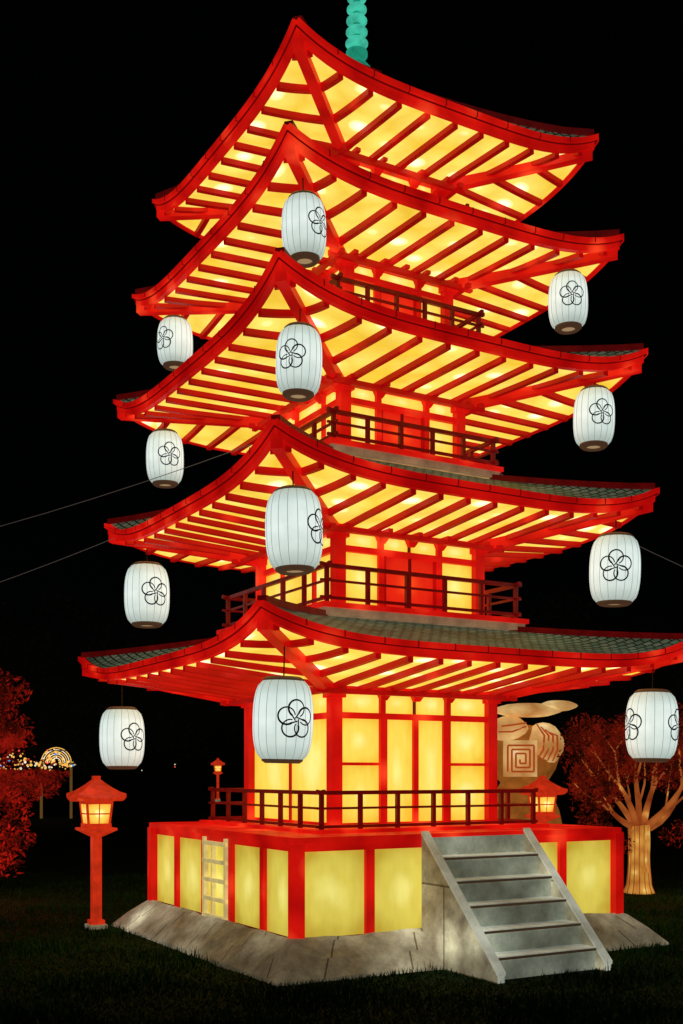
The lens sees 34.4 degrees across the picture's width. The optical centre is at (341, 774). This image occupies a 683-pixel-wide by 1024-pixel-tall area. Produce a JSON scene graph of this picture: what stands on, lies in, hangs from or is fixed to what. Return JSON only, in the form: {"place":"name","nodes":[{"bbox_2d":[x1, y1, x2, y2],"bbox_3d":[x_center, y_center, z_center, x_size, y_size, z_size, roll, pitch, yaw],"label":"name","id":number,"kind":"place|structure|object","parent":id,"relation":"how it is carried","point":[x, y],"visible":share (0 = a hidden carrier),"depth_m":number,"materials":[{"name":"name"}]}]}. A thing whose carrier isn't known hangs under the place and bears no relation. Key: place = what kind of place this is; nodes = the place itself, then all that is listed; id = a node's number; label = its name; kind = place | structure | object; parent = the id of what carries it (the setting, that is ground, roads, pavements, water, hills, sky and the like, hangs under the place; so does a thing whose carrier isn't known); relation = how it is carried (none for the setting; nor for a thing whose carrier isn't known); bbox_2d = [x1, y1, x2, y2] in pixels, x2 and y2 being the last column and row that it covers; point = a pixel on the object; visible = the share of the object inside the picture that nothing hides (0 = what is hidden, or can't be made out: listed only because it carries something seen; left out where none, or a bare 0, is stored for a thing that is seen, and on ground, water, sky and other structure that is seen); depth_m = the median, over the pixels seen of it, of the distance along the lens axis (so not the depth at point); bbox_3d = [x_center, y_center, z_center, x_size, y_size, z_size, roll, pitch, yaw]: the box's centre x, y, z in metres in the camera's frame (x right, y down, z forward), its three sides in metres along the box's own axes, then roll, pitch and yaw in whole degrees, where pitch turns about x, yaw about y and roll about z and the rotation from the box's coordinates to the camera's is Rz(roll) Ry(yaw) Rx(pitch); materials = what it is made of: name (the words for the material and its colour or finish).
{"place":"outdoors","nodes":[
{"label":"outdoors","id":0,"kind":"place"},
{"bbox_2d":[0,778,682,1023],"bbox_3d":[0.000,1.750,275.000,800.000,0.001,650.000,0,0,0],"label":"ground","id":1,"kind":"structure","parent":0,"point":[61,845],"depth_m":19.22,"materials":[{"name":"green plant"}]},
{"bbox_2d":[0,668,70,877],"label":"maple tree","id":2,"kind":"object","parent":1,"relation":"on","point":[16,782],"visible":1,"depth_m":15.86,"materials":[{"name":"red plant"}]},
{"bbox_2d":[40,747,71,818],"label":"light arch","id":3,"kind":"structure","parent":1,"relation":"on","point":[41,806],"depth_m":44.48,"materials":[{"name":"beige"}]},
{"bbox_2d":[0,748,174,818],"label":"string lights","id":4,"kind":"object","parent":1,"relation":"on","point":[48,759],"visible":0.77,"depth_m":43.98,"materials":[{"name":"glowing glass bulbs"},{"name":"black rubber wire"}]},
{"bbox_2d":[66,776,125,929],"bbox_3d":[-2.800,0.905,12.600,0.544,1.790,0.544,0,0,-28],"label":"garden lantern","id":5,"kind":"object","parent":1,"relation":"on","point":[96,796],"visible":0.99,"depth_m":12.53,"materials":[{"name":"wood"}]},
{"bbox_2d":[211,758,224,801],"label":"garden lantern","id":6,"kind":"object","parent":1,"relation":"on","point":[217,763],"visible":1,"depth_m":49.86,"materials":[{"name":"wood"}]},
{"bbox_2d":[0,584,682,800],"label":"distant trees","id":7,"kind":"object","parent":1,"relation":"on","point":[591,701],"visible":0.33,"depth_m":63.10,"materials":[{"name":"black plant"}]},
{"bbox_2d":[78,0,682,986],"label":"pagoda","id":8,"kind":"object","parent":1,"relation":"on","point":[372,832],"visible":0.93,"depth_m":10.97,"materials":[{"name":"red wood"}]},
{"bbox_2d":[0,538,113,581],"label":"cable","id":9,"kind":"object","parent":8,"relation":"attached to","point":[57,560],"visible":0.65,"depth_m":13.10,"materials":[{"name":"silver metal"}]},
{"bbox_2d":[99,685,144,768],"bbox_3d":[-2.567,-0.593,12.915,0.521,1.050,0.523,0,-1,0],"label":"paper lantern","id":10,"kind":"object","parent":8,"relation":"hanging from","point":[121,738],"visible":1,"depth_m":12.71,"materials":[{"name":"white paper"}]},
{"bbox_2d":[0,445,248,526],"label":"cable","id":11,"kind":"object","parent":8,"relation":"attached to","point":[129,486],"visible":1,"depth_m":12.34,"materials":[{"name":"silver metal"}]},
{"bbox_2d":[124,549,169,628],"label":"paper lantern","id":12,"kind":"object","parent":8,"relation":"hanging from","point":[146,595],"visible":1,"depth_m":12.63,"materials":[{"name":"white paper"}]},
{"bbox_2d":[146,422,183,487],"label":"paper lantern","id":13,"kind":"object","parent":8,"relation":"hanging from","point":[164,452],"visible":0.99,"depth_m":12.61,"materials":[{"name":"white paper"}]},
{"bbox_2d":[157,314,192,370],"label":"paper lantern","id":14,"kind":"object","parent":8,"relation":"hanging from","point":[174,342],"visible":0.89,"depth_m":12.58,"materials":[{"name":"white paper"}]},
{"bbox_2d":[253,646,312,763],"bbox_3d":[-0.488,-0.612,9.269,0.508,1.027,0.518,1,0,0],"label":"paper lantern","id":15,"kind":"object","parent":8,"relation":"hanging from","point":[283,719],"visible":1,"depth_m":9.07,"materials":[{"name":"white paper"}]},
{"bbox_2d":[265,471,322,575],"bbox_3d":[-0.413,-2.218,9.571,0.508,0.930,0.500,-1,-1,0],"label":"paper lantern","id":16,"kind":"object","parent":8,"relation":"hanging from","point":[294,530],"visible":0.99,"depth_m":9.38,"materials":[{"name":"white paper"}]},
{"bbox_2d":[276,309,321,401],"bbox_3d":[-0.371,-3.730,9.709,0.409,0.820,0.418,1,1,0],"label":"paper lantern","id":17,"kind":"object","parent":8,"relation":"hanging from","point":[298,361],"visible":1,"depth_m":9.56,"materials":[{"name":"white paper"}]},
{"bbox_2d":[281,178,326,267],"bbox_3d":[-0.337,-4.972,9.854,0.407,0.790,0.400,-1,1,0],"label":"paper lantern","id":18,"kind":"object","parent":8,"relation":"hanging from","point":[304,227],"visible":0.95,"depth_m":9.71,"materials":[{"name":"white paper"}]},
{"bbox_2d":[548,269,587,334],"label":"paper lantern","id":19,"kind":"object","parent":8,"relation":"hanging from","point":[568,301],"visible":1,"depth_m":11.44,"materials":[{"name":"white paper"}]},
{"bbox_2d":[500,473,682,566],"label":"cable","id":20,"kind":"object","parent":8,"relation":"attached to","point":[652,552],"visible":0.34,"depth_m":12.66,"materials":[{"name":"silver metal"}]},
{"bbox_2d":[573,383,614,451],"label":"paper lantern","id":21,"kind":"object","parent":8,"relation":"hanging from","point":[594,418],"visible":1,"depth_m":11.36,"materials":[{"name":"white paper"}]},
{"bbox_2d":[589,520,640,606],"bbox_3d":[2.841,-2.220,11.462,0.518,0.917,0.528,1,1,0],"label":"paper lantern","id":22,"kind":"object","parent":8,"relation":"hanging from","point":[615,569],"visible":1,"depth_m":11.27,"materials":[{"name":"white paper"}]},
{"bbox_2d":[625,668,678,761],"bbox_3d":[3.199,-0.633,11.370,0.538,0.998,0.530,1,-1,0],"label":"paper lantern","id":23,"kind":"object","parent":8,"relation":"hanging from","point":[652,726],"visible":1,"depth_m":11.16,"materials":[{"name":"white paper"}]},
{"bbox_2d":[497,700,577,823],"bbox_3d":[3.409,0.300,20.043,1.516,3.300,1.210,0,0,-23],"label":"cloud lantern sculpture","id":24,"kind":"object","parent":1,"relation":"on","point":[527,754],"visible":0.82,"depth_m":19.72,"materials":[{"name":"fabric"}]},
{"bbox_2d":[519,776,567,822],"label":"garden lantern","id":25,"kind":"object","parent":1,"relation":"on","point":[547,793],"visible":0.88,"depth_m":16.47,"materials":[{"name":"wood"}]},
{"bbox_2d":[557,702,682,893],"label":"maple tree","id":26,"kind":"object","parent":1,"relation":"on","point":[592,742],"visible":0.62,"depth_m":16.29,"materials":[{"name":"brown plant"}]},
{"bbox_2d":[0,0,682,777],"label":"sky","id":27,"kind":"structure","parent":0,"point":[107,107],"materials":[{"name":"black"}]}
]}

